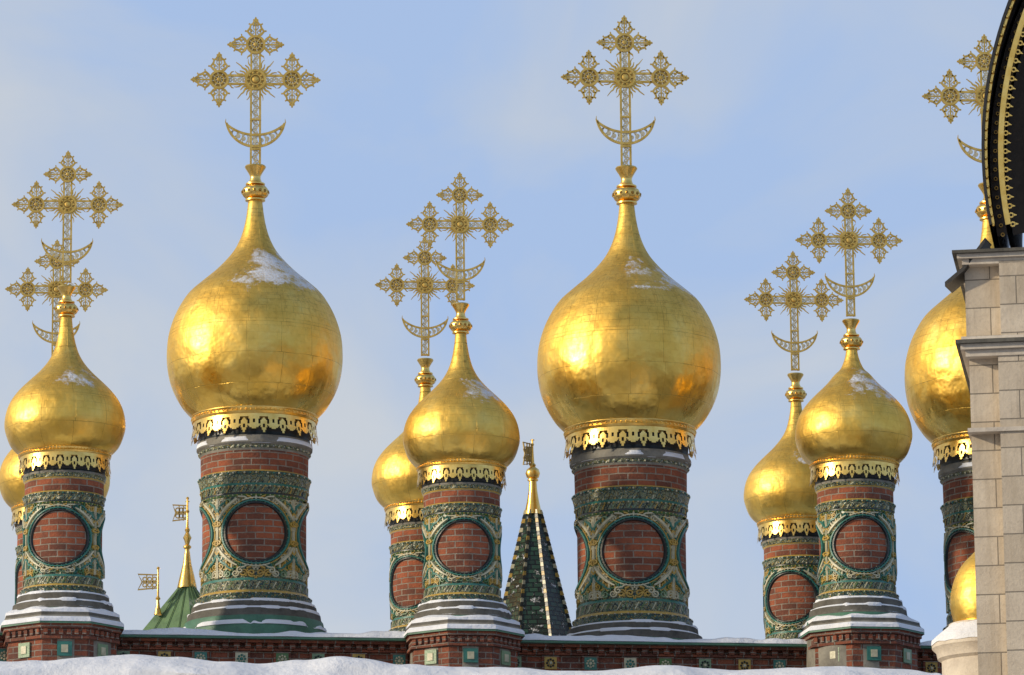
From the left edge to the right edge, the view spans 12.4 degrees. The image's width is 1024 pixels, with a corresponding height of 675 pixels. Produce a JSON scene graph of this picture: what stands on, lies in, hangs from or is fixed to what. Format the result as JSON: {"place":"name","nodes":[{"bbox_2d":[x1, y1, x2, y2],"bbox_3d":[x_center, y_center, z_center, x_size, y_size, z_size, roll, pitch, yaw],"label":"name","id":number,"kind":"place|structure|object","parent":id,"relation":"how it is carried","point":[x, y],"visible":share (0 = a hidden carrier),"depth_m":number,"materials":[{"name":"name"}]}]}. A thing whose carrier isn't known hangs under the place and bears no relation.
{"place":"outdoors","nodes":[
{"label":"outdoors","id":0,"kind":"place"},
{"bbox_2d":[0,0,1023,641],"label":"sky","id":1,"kind":"structure","parent":0,"point":[784,107],"materials":[{"name":"blue"}]},
{"bbox_2d":[945,0,1023,674],"bbox_3d":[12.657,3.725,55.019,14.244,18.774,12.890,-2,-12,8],"label":"stone church","id":2,"kind":"structure","parent":0,"point":[990,282],"depth_m":50.86,"materials":[{"name":"beige stone"}]},
{"bbox_2d":[931,552,977,674],"bbox_3d":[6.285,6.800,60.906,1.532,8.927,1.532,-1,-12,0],"label":"gilded dome turret","id":3,"kind":"object","parent":2,"relation":"attached to","point":[954,645],"visible":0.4,"depth_m":61.17,"materials":[{"name":"gold metal"}]},
{"label":"ground","id":4,"kind":"structure","parent":0,"visible":0},
{"bbox_2d":[0,633,941,673],"bbox_3d":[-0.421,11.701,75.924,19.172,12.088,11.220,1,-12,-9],"label":"brick wall","id":5,"kind":"structure","parent":4,"relation":"on","point":[570,654],"depth_m":71.87,"materials":[{"name":"red brick"}]},
{"bbox_2d":[0,239,109,603],"bbox_3d":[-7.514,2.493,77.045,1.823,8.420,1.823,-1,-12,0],"label":"onion dome tower","id":6,"kind":"structure","parent":5,"relation":"on","point":[12,487],"depth_m":77.59,"materials":[{"name":"gold metal"}]},
{"bbox_2d":[0,606,123,661],"bbox_3d":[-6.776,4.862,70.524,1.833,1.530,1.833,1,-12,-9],"label":"octagonal pedestal","id":7,"kind":"object","parent":5,"relation":"on","point":[33,633],"visible":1,"depth_m":69.84,"materials":[{"name":"brick"}]},
{"bbox_2d":[4,151,125,659],"bbox_3d":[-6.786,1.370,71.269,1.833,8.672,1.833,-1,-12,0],"label":"onion dome tower","id":8,"kind":"structure","parent":7,"relation":"on","point":[64,425],"depth_m":70.56,"materials":[{"name":"gold metal"}]},
{"bbox_2d":[138,497,199,629],"bbox_3d":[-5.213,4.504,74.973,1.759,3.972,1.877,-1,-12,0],"label":"green roof turret","id":9,"kind":"object","parent":5,"relation":"on","point":[175,609],"visible":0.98,"depth_m":74.77,"materials":[{"name":"metal"}]},
{"bbox_2d":[167,17,342,633],"bbox_3d":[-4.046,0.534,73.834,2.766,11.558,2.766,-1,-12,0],"label":"onion dome tower","id":10,"kind":"structure","parent":5,"relation":"on","point":[254,356],"depth_m":72.78,"materials":[{"name":"gold metal"}]},
{"bbox_2d":[372,238,474,631],"bbox_3d":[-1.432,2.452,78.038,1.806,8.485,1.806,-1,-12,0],"label":"onion dome tower","id":11,"kind":"structure","parent":5,"relation":"on","point":[398,495],"depth_m":77.47,"materials":[{"name":"gold metal"}]},
{"bbox_2d":[404,615,524,667],"bbox_3d":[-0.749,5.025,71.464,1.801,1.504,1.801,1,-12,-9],"label":"octagonal pedestal","id":12,"kind":"object","parent":5,"relation":"on","point":[450,636],"visible":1,"depth_m":70.80,"materials":[{"name":"brick"}]},
{"bbox_2d":[403,172,519,667],"bbox_3d":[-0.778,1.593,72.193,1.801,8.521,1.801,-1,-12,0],"label":"onion dome tower","id":13,"kind":"structure","parent":12,"relation":"on","point":[461,437],"depth_m":71.50,"materials":[{"name":"gold metal"}]},
{"bbox_2d":[0,627,931,645],"bbox_3d":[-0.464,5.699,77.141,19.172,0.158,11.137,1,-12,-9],"label":"roof snow","id":14,"kind":"structure","parent":5,"relation":"on","point":[369,634],"depth_m":71.74,"materials":[{"name":"white snow"}]},
{"bbox_2d":[0,648,939,672],"bbox_3d":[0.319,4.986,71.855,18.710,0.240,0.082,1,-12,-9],"label":"glazed tile insets","id":15,"kind":"object","parent":5,"relation":"attached to","point":[551,663],"visible":0.46,"depth_m":71.89,"materials":[{"name":"tile"}]},
{"bbox_2d":[503,439,571,635],"bbox_3d":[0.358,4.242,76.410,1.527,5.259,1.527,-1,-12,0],"label":"tiled tent roof turret","id":16,"kind":"object","parent":5,"relation":"on","point":[534,601],"visible":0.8,"depth_m":76.17,"materials":[{"name":"tile"}]},
{"bbox_2d":[537,15,720,639],"bbox_3d":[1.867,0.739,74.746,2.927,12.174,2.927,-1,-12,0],"label":"onion dome tower","id":17,"kind":"structure","parent":5,"relation":"on","point":[629,366],"depth_m":73.65,"materials":[{"name":"gold metal"}]},
{"bbox_2d":[744,251,843,638],"bbox_3d":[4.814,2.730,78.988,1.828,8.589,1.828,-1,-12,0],"label":"onion dome tower","id":18,"kind":"structure","parent":5,"relation":"on","point":[780,498],"depth_m":78.33,"materials":[{"name":"gold metal"}]},
{"bbox_2d":[798,613,924,669],"bbox_3d":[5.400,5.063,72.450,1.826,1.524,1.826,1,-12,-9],"label":"octagonal pedestal","id":19,"kind":"object","parent":5,"relation":"on","point":[896,637],"visible":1,"depth_m":71.76,"materials":[{"name":"brick"}]},
{"bbox_2d":[795,188,911,667],"bbox_3d":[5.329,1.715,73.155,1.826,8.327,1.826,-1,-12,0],"label":"onion dome tower","id":20,"kind":"structure","parent":19,"relation":"on","point":[853,435],"depth_m":72.47,"materials":[{"name":"gold metal"}]},
{"bbox_2d":[905,34,993,630],"bbox_3d":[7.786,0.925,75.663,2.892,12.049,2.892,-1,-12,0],"label":"onion dome tower","id":21,"kind":"structure","parent":5,"relation":"on","point":[937,394],"depth_m":74.92,"materials":[{"name":"gold metal"}]},
{"bbox_3d":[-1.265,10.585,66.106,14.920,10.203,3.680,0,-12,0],"label":"wall","id":22,"kind":"object","parent":4,"relation":"on","visible":0},
{"bbox_2d":[0,654,941,674],"bbox_3d":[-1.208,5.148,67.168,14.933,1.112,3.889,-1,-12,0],"label":"snow blanket","id":23,"kind":"object","parent":22,"relation":"on","point":[133,664],"visible":1,"depth_m":65.79,"materials":[{"name":"white snow"}]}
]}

